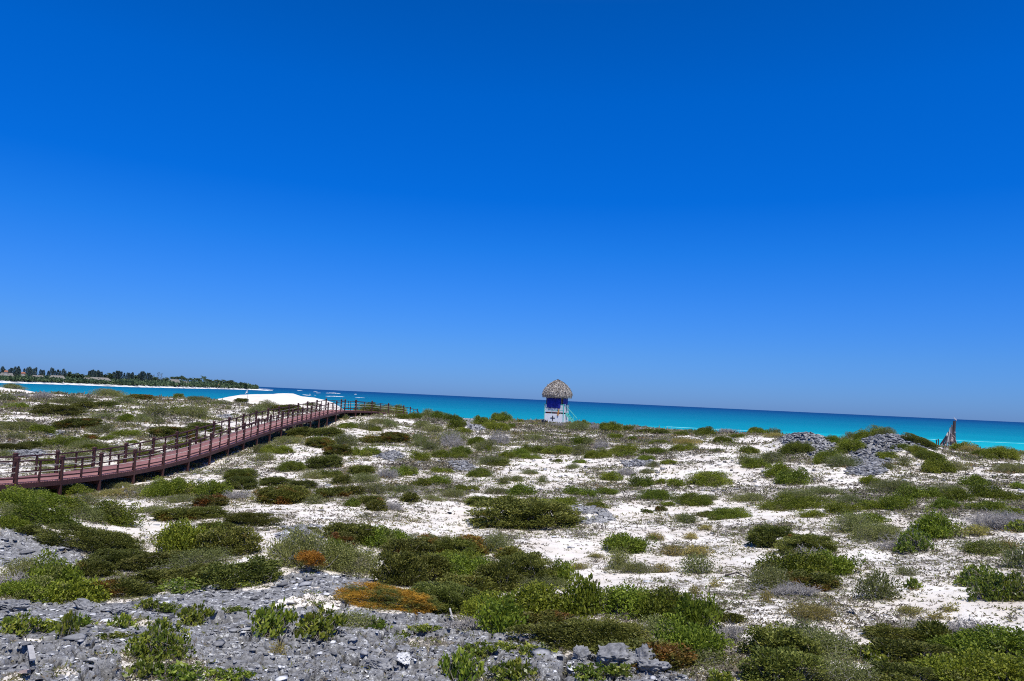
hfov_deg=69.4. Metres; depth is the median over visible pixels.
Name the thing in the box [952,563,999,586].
leafy shrub
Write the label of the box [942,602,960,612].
dry herb
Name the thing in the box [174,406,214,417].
wispy shrub
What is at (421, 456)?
green shrub
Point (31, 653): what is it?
driftwood
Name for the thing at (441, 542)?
cushion shrub
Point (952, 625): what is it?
dead shrub
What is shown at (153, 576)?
cushion shrub
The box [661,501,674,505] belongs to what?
green shrub
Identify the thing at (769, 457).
wispy shrub
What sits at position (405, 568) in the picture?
cushion shrub
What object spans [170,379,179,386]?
house
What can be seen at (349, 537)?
cushion shrub
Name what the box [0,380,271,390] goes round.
headland beach
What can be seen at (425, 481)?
green shrub
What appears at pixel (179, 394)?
green shrub
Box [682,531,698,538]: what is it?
dry herb
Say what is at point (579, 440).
green shrub
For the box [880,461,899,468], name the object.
wispy shrub
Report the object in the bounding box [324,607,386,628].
wispy shrub
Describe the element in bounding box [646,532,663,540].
dry herb
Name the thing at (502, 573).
cushion shrub
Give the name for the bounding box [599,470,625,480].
green shrub
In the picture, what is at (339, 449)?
cushion shrub
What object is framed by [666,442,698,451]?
green shrub
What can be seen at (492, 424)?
green shrub
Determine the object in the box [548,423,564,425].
dead shrub
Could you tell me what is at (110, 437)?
green shrub
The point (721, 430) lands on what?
dead shrub
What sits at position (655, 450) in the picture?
green shrub
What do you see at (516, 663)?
leafy shrub
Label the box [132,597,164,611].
leafy shrub
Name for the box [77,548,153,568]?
cushion shrub
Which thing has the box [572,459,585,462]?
green shrub
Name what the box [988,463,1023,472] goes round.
wispy shrub
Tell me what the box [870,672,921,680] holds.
cushion shrub
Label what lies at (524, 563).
cushion shrub
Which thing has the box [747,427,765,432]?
green shrub
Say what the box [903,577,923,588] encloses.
leafy shrub
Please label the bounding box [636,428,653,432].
cushion shrub
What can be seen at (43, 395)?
dead shrub
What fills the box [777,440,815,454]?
green shrub
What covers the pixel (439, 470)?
green shrub
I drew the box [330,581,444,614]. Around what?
vine covered shrub
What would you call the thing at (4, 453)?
wispy shrub
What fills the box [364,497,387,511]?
cushion shrub
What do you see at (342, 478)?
cushion shrub
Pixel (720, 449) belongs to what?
wispy shrub
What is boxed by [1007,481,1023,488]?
green shrub
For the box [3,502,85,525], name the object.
green shrub
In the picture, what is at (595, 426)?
dead shrub
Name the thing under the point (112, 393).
wispy shrub
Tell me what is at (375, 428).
green shrub
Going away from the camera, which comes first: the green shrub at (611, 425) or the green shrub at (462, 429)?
the green shrub at (462, 429)
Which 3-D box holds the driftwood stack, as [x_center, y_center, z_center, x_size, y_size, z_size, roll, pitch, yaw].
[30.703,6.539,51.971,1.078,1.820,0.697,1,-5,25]
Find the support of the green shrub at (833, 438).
on the dune ground at (244, 655)
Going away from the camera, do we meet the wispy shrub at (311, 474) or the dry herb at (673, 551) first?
the dry herb at (673, 551)
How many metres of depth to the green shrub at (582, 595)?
12.66 m
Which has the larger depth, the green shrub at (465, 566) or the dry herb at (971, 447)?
the dry herb at (971, 447)
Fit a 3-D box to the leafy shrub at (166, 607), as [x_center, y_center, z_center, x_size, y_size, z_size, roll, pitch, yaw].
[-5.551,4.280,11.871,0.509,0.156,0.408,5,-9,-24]
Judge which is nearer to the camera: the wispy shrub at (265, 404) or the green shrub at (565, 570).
the green shrub at (565, 570)
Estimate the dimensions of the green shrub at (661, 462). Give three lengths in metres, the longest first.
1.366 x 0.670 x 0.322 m
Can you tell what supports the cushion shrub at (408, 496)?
on the dune ground at (244, 655)
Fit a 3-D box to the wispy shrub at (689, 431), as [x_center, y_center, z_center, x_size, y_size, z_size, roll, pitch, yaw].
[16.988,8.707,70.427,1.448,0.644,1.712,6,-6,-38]
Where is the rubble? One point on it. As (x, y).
(864, 467)
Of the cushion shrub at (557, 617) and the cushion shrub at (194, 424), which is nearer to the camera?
the cushion shrub at (557, 617)
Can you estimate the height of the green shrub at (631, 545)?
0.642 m
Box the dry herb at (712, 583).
[705,577,723,587]
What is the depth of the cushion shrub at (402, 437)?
55.89 m
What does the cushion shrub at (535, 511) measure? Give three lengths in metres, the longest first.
4.179 x 3.009 x 1.063 m
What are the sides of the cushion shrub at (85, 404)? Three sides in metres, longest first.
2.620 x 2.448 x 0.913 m
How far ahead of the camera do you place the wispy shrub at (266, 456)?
43.40 m
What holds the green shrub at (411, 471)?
on the dune ground at (244, 655)
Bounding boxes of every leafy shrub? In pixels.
[0,609,41,636]
[30,618,67,632]
[55,609,80,639]
[73,611,97,626]
[95,631,139,639]
[106,612,137,628]
[112,615,196,662]
[122,656,169,679]
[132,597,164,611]
[153,576,210,593]
[153,601,181,612]
[153,659,215,680]
[173,600,215,625]
[206,667,256,680]
[221,605,251,612]
[227,579,262,588]
[247,597,297,639]
[286,622,306,637]
[296,603,347,640]
[365,615,392,629]
[395,630,410,636]
[407,623,441,632]
[437,645,485,680]
[457,639,497,660]
[486,640,519,652]
[487,660,530,680]
[495,656,538,680]
[508,641,557,659]
[567,661,616,680]
[599,662,633,677]
[704,667,742,680]
[847,642,904,664]
[893,528,938,552]
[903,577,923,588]
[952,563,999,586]
[964,569,1019,601]
[989,570,1023,600]
[1004,519,1023,531]
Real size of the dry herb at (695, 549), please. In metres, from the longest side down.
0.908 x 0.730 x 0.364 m
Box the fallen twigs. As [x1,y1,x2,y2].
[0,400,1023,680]
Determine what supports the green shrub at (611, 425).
on the dune ground at (244, 655)
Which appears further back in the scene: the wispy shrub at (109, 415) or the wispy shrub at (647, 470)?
the wispy shrub at (109, 415)
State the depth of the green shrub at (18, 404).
69.33 m
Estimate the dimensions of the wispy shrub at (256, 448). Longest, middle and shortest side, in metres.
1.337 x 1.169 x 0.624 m
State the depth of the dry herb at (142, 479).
36.08 m
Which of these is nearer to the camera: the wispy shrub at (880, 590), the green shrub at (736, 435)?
the wispy shrub at (880, 590)
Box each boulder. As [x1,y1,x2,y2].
[0,599,32,611]
[73,598,94,609]
[109,603,128,614]
[292,524,306,534]
[364,656,392,670]
[396,652,410,664]
[573,645,590,662]
[596,643,630,666]
[619,649,635,667]
[632,656,670,673]
[633,644,655,665]
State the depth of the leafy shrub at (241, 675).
8.50 m
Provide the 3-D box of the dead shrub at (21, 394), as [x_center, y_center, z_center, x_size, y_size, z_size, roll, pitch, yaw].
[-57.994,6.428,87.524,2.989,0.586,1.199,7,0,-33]
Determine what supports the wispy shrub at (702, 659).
on the dune ground at (244, 655)
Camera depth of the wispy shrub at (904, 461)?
37.37 m
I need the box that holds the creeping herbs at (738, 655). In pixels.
[0,391,1023,680]
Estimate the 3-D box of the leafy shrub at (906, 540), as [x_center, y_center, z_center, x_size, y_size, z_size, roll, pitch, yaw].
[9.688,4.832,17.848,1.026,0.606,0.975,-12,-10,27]
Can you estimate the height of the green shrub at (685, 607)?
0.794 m
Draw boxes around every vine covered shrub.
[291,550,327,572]
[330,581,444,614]
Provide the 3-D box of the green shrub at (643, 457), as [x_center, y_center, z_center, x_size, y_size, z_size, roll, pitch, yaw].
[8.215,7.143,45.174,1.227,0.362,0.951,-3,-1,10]
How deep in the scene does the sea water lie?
563.34 m
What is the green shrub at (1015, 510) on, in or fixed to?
on the dune ground at (244, 655)
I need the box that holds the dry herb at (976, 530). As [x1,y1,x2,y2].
[961,524,992,536]
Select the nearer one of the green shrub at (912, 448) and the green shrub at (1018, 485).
the green shrub at (1018, 485)
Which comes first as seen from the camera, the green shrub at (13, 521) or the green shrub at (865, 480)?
the green shrub at (13, 521)
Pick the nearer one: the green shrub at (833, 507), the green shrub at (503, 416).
the green shrub at (833, 507)
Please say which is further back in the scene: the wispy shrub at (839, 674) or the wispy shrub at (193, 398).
the wispy shrub at (193, 398)
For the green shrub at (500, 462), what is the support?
on the dune ground at (244, 655)
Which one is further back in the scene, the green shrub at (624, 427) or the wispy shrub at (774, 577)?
the green shrub at (624, 427)
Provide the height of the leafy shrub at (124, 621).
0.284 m
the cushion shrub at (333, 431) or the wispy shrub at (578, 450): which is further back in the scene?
the cushion shrub at (333, 431)
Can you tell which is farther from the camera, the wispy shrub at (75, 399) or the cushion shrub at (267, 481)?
the wispy shrub at (75, 399)
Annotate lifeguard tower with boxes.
[542,379,576,422]
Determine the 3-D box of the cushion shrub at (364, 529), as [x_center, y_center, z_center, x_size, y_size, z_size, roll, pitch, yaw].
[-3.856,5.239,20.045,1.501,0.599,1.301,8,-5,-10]
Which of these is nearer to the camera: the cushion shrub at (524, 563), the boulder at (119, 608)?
the boulder at (119, 608)
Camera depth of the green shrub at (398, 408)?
92.72 m
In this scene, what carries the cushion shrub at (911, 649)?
on the dune ground at (244, 655)
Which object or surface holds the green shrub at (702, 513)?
on the dune ground at (244, 655)
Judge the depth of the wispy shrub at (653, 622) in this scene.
11.47 m
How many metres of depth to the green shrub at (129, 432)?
51.55 m
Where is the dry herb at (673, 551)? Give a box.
[658,544,687,555]
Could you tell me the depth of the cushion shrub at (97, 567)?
14.65 m
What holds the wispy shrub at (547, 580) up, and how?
on the dune ground at (244, 655)
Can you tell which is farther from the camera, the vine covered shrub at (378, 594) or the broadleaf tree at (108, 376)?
the broadleaf tree at (108, 376)
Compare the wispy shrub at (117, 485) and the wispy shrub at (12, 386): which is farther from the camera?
the wispy shrub at (12, 386)
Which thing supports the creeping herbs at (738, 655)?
on the dune ground at (244, 655)
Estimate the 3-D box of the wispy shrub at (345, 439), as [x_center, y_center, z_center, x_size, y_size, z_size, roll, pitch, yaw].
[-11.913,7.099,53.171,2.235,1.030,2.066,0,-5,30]
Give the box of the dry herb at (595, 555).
[587,552,607,557]
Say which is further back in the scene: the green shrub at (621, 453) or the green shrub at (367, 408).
the green shrub at (367, 408)
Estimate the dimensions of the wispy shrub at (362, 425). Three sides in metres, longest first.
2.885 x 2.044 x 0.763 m
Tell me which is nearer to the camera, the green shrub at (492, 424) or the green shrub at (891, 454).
the green shrub at (891, 454)
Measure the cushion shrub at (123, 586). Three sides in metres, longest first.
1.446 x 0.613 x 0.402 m
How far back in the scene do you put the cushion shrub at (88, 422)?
53.87 m
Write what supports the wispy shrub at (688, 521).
on the dune ground at (244, 655)
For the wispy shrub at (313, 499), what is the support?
on the dune ground at (244, 655)
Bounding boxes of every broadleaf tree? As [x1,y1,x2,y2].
[67,371,79,377]
[103,373,112,378]
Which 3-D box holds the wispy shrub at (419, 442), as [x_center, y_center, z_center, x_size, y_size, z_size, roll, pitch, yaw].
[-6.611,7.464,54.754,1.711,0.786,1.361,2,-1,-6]
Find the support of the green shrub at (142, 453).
on the dune ground at (244, 655)
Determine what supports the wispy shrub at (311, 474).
on the dune ground at (244, 655)
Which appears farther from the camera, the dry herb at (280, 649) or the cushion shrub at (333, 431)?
the cushion shrub at (333, 431)
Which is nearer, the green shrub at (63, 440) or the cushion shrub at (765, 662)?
the cushion shrub at (765, 662)
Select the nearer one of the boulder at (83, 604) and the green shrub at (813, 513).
the boulder at (83, 604)
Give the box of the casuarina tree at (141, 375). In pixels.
[140,371,144,381]
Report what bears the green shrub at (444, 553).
on the dune ground at (244, 655)
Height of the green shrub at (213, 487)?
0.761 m
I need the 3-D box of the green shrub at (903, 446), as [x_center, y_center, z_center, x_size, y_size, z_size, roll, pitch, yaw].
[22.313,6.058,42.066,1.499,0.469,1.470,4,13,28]
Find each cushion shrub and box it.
[0,443,34,449]
[12,524,43,534]
[16,440,45,446]
[26,521,144,553]
[28,403,88,415]
[49,417,105,429]
[70,401,96,409]
[73,559,121,577]
[77,434,98,438]
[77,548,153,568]
[79,577,160,597]
[92,401,119,406]
[115,549,191,572]
[119,458,137,462]
[122,567,182,587]
[124,394,158,399]
[144,426,199,437]
[149,506,203,521]
[154,562,228,586]
[184,422,224,431]
[185,506,230,518]
[187,493,229,506]
[188,436,205,442]
[190,555,284,589]
[191,525,264,555]
[195,521,235,529]
[221,468,260,478]
[222,475,260,489]
[222,512,284,526]
[234,398,248,401]
[251,483,311,504]
[257,476,294,485]
[274,404,300,412]
[276,526,323,532]
[284,426,310,436]
[288,480,318,488]
[304,436,336,447]
[305,454,344,468]
[306,427,344,435]
[311,485,351,498]
[320,521,360,536]
[322,444,352,455]
[324,531,358,545]
[330,474,352,483]
[346,465,375,473]
[346,522,390,545]
[347,484,365,494]
[356,494,386,503]
[358,435,391,442]
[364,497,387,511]
[369,549,430,586]
[379,537,437,555]
[380,432,412,442]
[399,492,422,501]
[410,580,480,614]
[414,551,457,580]
[417,532,463,554]
[436,570,502,593]
[450,534,492,555]
[464,495,495,504]
[464,495,586,529]
[474,559,519,592]
[492,545,523,558]
[496,550,558,582]
[503,621,592,649]
[513,609,573,631]
[554,614,652,650]
[588,637,701,673]
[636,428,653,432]
[640,509,652,512]
[649,429,668,433]
[655,505,668,510]
[691,599,723,613]
[715,612,748,623]
[736,621,824,665]
[736,644,828,680]
[744,524,794,547]
[773,533,839,553]
[782,569,844,591]
[852,636,956,664]
[860,622,928,641]
[863,660,941,680]
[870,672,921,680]
[899,432,937,450]
[911,619,951,641]
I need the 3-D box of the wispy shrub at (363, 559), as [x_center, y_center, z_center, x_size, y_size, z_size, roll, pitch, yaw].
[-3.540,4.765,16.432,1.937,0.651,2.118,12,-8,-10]
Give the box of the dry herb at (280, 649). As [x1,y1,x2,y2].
[268,640,287,654]
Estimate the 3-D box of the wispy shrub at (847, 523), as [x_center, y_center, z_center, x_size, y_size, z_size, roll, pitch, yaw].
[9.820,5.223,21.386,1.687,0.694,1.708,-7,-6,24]
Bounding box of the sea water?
[0,383,1023,450]
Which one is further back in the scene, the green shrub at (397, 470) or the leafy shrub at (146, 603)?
the green shrub at (397, 470)
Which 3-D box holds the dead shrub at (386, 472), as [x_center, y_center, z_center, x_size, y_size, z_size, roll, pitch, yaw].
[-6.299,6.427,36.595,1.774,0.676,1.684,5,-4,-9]
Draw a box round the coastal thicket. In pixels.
[0,374,258,388]
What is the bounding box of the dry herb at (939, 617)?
[920,609,952,619]
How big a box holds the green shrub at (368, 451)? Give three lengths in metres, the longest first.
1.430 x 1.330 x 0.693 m
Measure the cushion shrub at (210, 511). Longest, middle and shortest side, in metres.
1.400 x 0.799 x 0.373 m
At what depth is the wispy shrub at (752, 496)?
29.42 m
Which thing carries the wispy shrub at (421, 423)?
on the dune ground at (244, 655)
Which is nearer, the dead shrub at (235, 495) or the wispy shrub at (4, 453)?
the dead shrub at (235, 495)
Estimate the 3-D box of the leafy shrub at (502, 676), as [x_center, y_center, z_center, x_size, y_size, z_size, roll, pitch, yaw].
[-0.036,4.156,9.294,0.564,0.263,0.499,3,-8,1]
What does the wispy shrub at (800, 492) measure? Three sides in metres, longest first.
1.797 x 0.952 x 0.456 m
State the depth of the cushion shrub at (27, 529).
16.33 m
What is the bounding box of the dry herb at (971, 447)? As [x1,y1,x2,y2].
[958,443,981,450]
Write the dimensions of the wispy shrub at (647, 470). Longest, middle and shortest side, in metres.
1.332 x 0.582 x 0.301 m
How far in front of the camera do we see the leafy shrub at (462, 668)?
9.38 m
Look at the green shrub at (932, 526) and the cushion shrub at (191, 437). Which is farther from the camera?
the cushion shrub at (191, 437)
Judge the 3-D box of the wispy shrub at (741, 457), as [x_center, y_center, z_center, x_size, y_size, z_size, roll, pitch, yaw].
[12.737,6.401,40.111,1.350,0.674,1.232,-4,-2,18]
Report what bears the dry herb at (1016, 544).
on the dune ground at (244, 655)
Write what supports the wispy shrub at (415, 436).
on the dune ground at (244, 655)
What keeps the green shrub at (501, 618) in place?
on the dune ground at (244, 655)
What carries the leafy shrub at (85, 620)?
on the dune ground at (244, 655)
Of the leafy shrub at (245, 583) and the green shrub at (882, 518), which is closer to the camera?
the leafy shrub at (245, 583)
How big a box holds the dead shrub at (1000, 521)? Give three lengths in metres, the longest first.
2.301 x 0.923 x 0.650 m
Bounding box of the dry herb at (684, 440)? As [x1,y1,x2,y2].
[669,437,702,444]
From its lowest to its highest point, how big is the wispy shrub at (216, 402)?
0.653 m
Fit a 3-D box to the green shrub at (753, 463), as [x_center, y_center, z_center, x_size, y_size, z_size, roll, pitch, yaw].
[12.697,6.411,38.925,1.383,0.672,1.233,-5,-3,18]
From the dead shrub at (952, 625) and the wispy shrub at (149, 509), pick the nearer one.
the dead shrub at (952, 625)
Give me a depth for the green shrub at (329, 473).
36.47 m
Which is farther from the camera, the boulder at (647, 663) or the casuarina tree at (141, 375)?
the casuarina tree at (141, 375)
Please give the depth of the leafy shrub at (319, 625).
10.62 m
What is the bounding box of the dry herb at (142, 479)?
[127,475,150,481]
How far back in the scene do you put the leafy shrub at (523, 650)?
10.37 m
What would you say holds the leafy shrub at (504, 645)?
on the dune ground at (244, 655)
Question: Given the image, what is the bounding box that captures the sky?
[0,0,1023,421]
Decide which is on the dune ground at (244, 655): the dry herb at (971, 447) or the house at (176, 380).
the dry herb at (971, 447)
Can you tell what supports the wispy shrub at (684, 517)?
on the dune ground at (244, 655)
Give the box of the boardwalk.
[0,398,418,494]
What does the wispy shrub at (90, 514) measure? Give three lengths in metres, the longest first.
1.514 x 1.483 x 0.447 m
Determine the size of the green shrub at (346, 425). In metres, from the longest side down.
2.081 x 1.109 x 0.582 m
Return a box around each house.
[50,375,64,382]
[90,377,110,383]
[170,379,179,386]
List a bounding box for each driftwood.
[19,669,30,673]
[27,645,35,660]
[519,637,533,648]
[725,572,751,578]
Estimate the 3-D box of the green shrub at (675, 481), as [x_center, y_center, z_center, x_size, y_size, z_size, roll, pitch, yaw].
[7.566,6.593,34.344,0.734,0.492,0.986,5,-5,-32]
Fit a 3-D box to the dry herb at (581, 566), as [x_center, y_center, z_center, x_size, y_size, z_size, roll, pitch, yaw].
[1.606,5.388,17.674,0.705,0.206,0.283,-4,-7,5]
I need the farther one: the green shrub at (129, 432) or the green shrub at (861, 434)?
the green shrub at (129, 432)
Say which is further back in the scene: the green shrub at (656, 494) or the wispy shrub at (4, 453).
the wispy shrub at (4, 453)
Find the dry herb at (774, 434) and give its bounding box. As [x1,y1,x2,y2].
[759,432,783,436]
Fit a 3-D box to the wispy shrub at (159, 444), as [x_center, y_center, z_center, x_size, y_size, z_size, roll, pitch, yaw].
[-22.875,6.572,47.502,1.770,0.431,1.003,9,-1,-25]
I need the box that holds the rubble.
[0,411,1023,680]
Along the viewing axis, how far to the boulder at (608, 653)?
9.87 m
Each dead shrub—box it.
[0,568,35,585]
[11,393,31,397]
[30,390,55,398]
[222,488,255,499]
[372,465,402,478]
[383,502,406,510]
[439,429,465,446]
[442,613,479,631]
[488,429,511,443]
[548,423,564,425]
[588,424,598,428]
[592,438,609,448]
[616,466,641,475]
[714,617,749,646]
[715,428,739,432]
[751,580,824,595]
[791,545,823,554]
[868,523,933,549]
[912,614,1003,634]
[955,507,1023,530]
[958,510,1023,524]
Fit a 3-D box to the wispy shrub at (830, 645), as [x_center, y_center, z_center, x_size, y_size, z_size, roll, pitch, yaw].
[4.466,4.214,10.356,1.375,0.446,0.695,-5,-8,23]
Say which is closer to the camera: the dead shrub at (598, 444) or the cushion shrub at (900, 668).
the cushion shrub at (900, 668)
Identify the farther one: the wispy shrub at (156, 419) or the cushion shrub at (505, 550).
the wispy shrub at (156, 419)
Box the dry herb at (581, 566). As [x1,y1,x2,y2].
[571,562,591,568]
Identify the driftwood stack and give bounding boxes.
[940,421,956,446]
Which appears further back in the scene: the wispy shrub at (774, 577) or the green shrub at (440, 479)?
the green shrub at (440, 479)
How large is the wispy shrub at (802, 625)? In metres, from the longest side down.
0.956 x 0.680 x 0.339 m
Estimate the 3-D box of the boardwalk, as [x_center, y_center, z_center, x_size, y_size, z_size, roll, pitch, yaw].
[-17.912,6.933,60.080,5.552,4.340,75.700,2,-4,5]
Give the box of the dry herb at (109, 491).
[92,489,123,496]
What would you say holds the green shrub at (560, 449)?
on the dune ground at (244, 655)
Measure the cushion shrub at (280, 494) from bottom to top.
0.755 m
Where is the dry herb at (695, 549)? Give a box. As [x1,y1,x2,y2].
[680,543,713,555]
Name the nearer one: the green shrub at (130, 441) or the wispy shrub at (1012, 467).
the wispy shrub at (1012, 467)
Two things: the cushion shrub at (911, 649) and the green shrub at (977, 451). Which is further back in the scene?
the green shrub at (977, 451)
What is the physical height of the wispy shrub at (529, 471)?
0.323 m
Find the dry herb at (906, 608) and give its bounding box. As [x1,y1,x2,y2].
[892,604,928,614]
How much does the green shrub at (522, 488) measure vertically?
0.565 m
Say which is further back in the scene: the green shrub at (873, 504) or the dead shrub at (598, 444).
the dead shrub at (598, 444)
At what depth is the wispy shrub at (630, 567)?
16.98 m
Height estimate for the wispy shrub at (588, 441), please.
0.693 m
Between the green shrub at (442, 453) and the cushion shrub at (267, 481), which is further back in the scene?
the green shrub at (442, 453)
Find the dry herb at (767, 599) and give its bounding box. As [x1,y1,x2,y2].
[759,587,774,602]
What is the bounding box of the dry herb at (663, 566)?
[650,563,676,572]
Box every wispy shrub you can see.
[0,393,16,400]
[0,420,42,430]
[0,450,14,455]
[0,501,34,520]
[0,551,49,580]
[2,383,30,389]
[6,432,27,438]
[28,465,64,472]
[46,448,108,461]
[49,394,96,403]
[54,498,109,524]
[64,439,109,448]
[71,492,104,505]
[82,413,115,417]
[84,423,122,433]
[89,388,127,396]
[104,482,137,488]
[110,396,141,402]
[112,445,137,451]
[131,414,151,422]
[133,504,168,512]
[134,544,235,573]
[136,402,176,414]
[141,440,167,446]
[149,416,166,423]
[162,493,197,502]
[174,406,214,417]
[184,395,212,400]
[210,400,232,404]
[241,405,270,415]
[249,443,266,452]
[252,451,275,460]
[255,399,280,409]
[263,522,347,570]
[270,435,304,444]
[273,461,308,468]
[294,469,326,479]
[302,493,328,504]
[314,540,381,579]
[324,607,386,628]
[334,433,364,445]
[337,414,348,418]
[349,471,381,482]
[355,422,384,429]
[359,480,387,494]
[367,417,392,423]
[379,404,396,412]
[381,419,398,427]
[385,484,394,489]
[386,527,420,539]
[392,483,410,491]
[411,433,423,440]
[411,436,430,445]
[412,420,433,427]
[418,424,446,432]
[420,441,442,449]
[421,493,445,501]
[422,408,434,415]
[436,431,466,439]
[438,488,464,497]
[469,455,514,463]
[470,439,501,450]
[473,530,513,553]
[482,486,507,493]
[495,476,509,483]
[508,473,524,481]
[516,574,569,589]
[518,469,542,473]
[523,434,545,439]
[535,474,550,482]
[565,421,589,429]
[566,463,581,468]
[569,443,590,455]
[583,438,594,444]
[603,547,633,569]
[603,560,660,573]
[639,468,655,473]
[639,613,678,636]
[644,461,660,467]
[672,511,695,522]
[673,513,701,523]
[674,551,722,574]
[682,429,694,433]
[682,647,740,667]
[703,494,720,500]
[709,448,727,451]
[727,491,764,501]
[734,453,756,463]
[746,561,807,590]
[753,449,786,462]
[769,427,781,433]
[772,615,829,641]
[774,486,817,497]
[798,625,874,662]
[800,649,886,680]
[803,485,843,494]
[820,453,864,466]
[823,508,880,534]
[830,493,864,502]
[840,431,854,437]
[847,522,903,543]
[848,566,903,602]
[866,478,917,492]
[872,426,896,434]
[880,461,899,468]
[889,565,924,575]
[892,455,914,465]
[926,482,968,492]
[948,460,971,470]
[950,536,1011,555]
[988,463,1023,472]
[997,541,1023,569]
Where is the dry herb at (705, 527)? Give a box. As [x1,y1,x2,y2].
[698,524,712,529]
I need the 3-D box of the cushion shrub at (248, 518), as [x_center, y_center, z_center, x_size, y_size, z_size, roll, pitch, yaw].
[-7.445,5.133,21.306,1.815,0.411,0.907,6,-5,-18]
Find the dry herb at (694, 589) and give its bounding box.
[687,584,701,594]
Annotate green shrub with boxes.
[0,402,31,407]
[0,489,49,509]
[0,513,44,529]
[0,574,55,602]
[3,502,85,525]
[5,484,73,507]
[23,548,86,590]
[26,424,57,433]
[31,458,59,464]
[35,434,88,445]
[38,578,83,603]
[45,495,90,515]
[51,483,96,495]
[59,461,95,470]
[67,575,113,602]
[78,443,116,450]
[92,498,146,526]
[98,435,119,439]
[107,429,148,435]
[115,414,134,421]
[126,439,139,443]
[135,475,191,496]
[137,450,160,456]
[151,517,224,552]
[162,440,191,448]
[166,404,184,413]
[169,477,208,495]
[172,393,184,397]
[191,479,233,497]
[258,443,295,453]
[275,459,306,471]
[316,537,358,568]
[317,468,342,477]
[336,422,358,427]
[342,497,360,506]
[347,447,361,455]
[353,402,380,413]
[357,524,410,548]
[360,446,381,456]
[368,426,382,430]
[389,466,404,476]
[392,405,406,413]
[395,413,411,418]
[398,464,419,475]
[408,412,424,418]
[409,450,431,460]
[411,477,433,486]
[426,475,452,484]
[428,466,454,472]
[429,410,451,418]
[429,448,469,457]
[429,548,488,562]
[432,553,498,577]
[442,413,462,420]
[446,418,467,428]
[449,445,473,454]
[453,483,479,490]
[454,427,471,432]
[459,588,518,616]
[465,468,495,476]
[467,436,484,445]
[470,414,489,424]
[473,590,531,637]
[482,420,510,430]
[487,457,510,465]
[490,411,512,421]
[497,579,575,615]
[498,450,515,458]
[505,482,539,495]
[509,447,530,456]
[514,452,543,458]
[519,443,544,453]
[538,496,583,505]
[541,445,573,454]
[548,556,577,585]
[560,570,608,618]
[561,485,596,495]
[570,435,589,443]
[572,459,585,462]
[580,447,612,458]
[587,500,610,508]
[588,582,656,619]
[591,487,619,494]
[599,421,622,430]
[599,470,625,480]
[599,531,658,553]
[607,432,622,437]
[608,443,642,453]
[614,450,637,456]
[622,425,636,430]
[626,473,655,486]
[628,584,702,623]
[636,489,678,499]
[637,447,667,453]
[637,455,655,459]
[647,439,668,443]
[650,612,737,659]
[654,478,665,483]
[658,459,677,464]
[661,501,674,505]
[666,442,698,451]
[666,477,686,486]
[669,585,725,630]
[671,491,715,505]
[672,431,689,435]
[683,470,733,486]
[691,510,712,516]
[693,426,716,434]
[706,506,753,519]
[712,436,734,441]
[728,434,743,437]
[736,445,759,453]
[740,456,766,467]
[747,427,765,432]
[751,547,834,575]
[756,492,837,510]
[761,461,769,466]
[761,461,793,477]
[771,466,812,484]
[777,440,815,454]
[793,508,828,517]
[804,548,868,575]
[811,448,842,463]
[823,500,863,514]
[824,434,847,442]
[833,438,866,453]
[837,511,893,522]
[851,424,885,440]
[856,498,885,509]
[857,475,881,483]
[875,451,898,458]
[878,493,916,510]
[890,443,910,449]
[893,483,942,498]
[904,645,1001,680]
[905,444,931,456]
[907,506,969,539]
[911,449,948,461]
[919,457,957,473]
[922,628,980,654]
[924,496,959,508]
[937,486,975,501]
[940,621,1023,660]
[944,647,1023,680]
[948,441,978,450]
[955,473,991,485]
[961,540,1008,553]
[963,500,1006,510]
[965,481,1002,498]
[967,449,985,455]
[978,445,1022,460]
[992,489,1023,500]
[992,505,1023,515]
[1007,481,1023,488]
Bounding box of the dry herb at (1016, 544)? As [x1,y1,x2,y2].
[988,539,1023,549]
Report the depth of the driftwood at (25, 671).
7.59 m
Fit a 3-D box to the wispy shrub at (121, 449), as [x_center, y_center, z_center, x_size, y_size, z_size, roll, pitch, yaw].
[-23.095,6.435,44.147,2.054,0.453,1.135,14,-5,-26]
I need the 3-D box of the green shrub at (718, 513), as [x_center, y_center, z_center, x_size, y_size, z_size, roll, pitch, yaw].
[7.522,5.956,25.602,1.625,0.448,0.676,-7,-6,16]
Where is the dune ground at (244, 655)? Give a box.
[0,387,1023,680]
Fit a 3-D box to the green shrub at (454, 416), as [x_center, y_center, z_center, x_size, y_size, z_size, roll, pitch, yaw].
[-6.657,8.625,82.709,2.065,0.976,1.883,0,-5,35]
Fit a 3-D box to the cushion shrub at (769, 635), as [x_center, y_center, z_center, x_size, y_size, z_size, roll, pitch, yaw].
[3.777,4.222,10.333,0.940,0.514,1.186,5,-5,-30]
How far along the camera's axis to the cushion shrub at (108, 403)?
77.68 m
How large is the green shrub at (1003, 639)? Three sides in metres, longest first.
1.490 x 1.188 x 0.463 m
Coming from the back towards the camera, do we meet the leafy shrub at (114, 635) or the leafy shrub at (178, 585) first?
the leafy shrub at (178, 585)
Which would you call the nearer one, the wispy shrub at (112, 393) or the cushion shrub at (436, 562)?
the cushion shrub at (436, 562)
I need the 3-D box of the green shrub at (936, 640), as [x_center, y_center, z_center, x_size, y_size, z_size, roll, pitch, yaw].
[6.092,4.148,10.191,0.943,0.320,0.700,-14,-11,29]
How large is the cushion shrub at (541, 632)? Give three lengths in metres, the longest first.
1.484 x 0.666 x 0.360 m
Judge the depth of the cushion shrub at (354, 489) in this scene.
29.50 m
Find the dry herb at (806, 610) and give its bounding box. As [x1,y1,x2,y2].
[779,601,838,620]

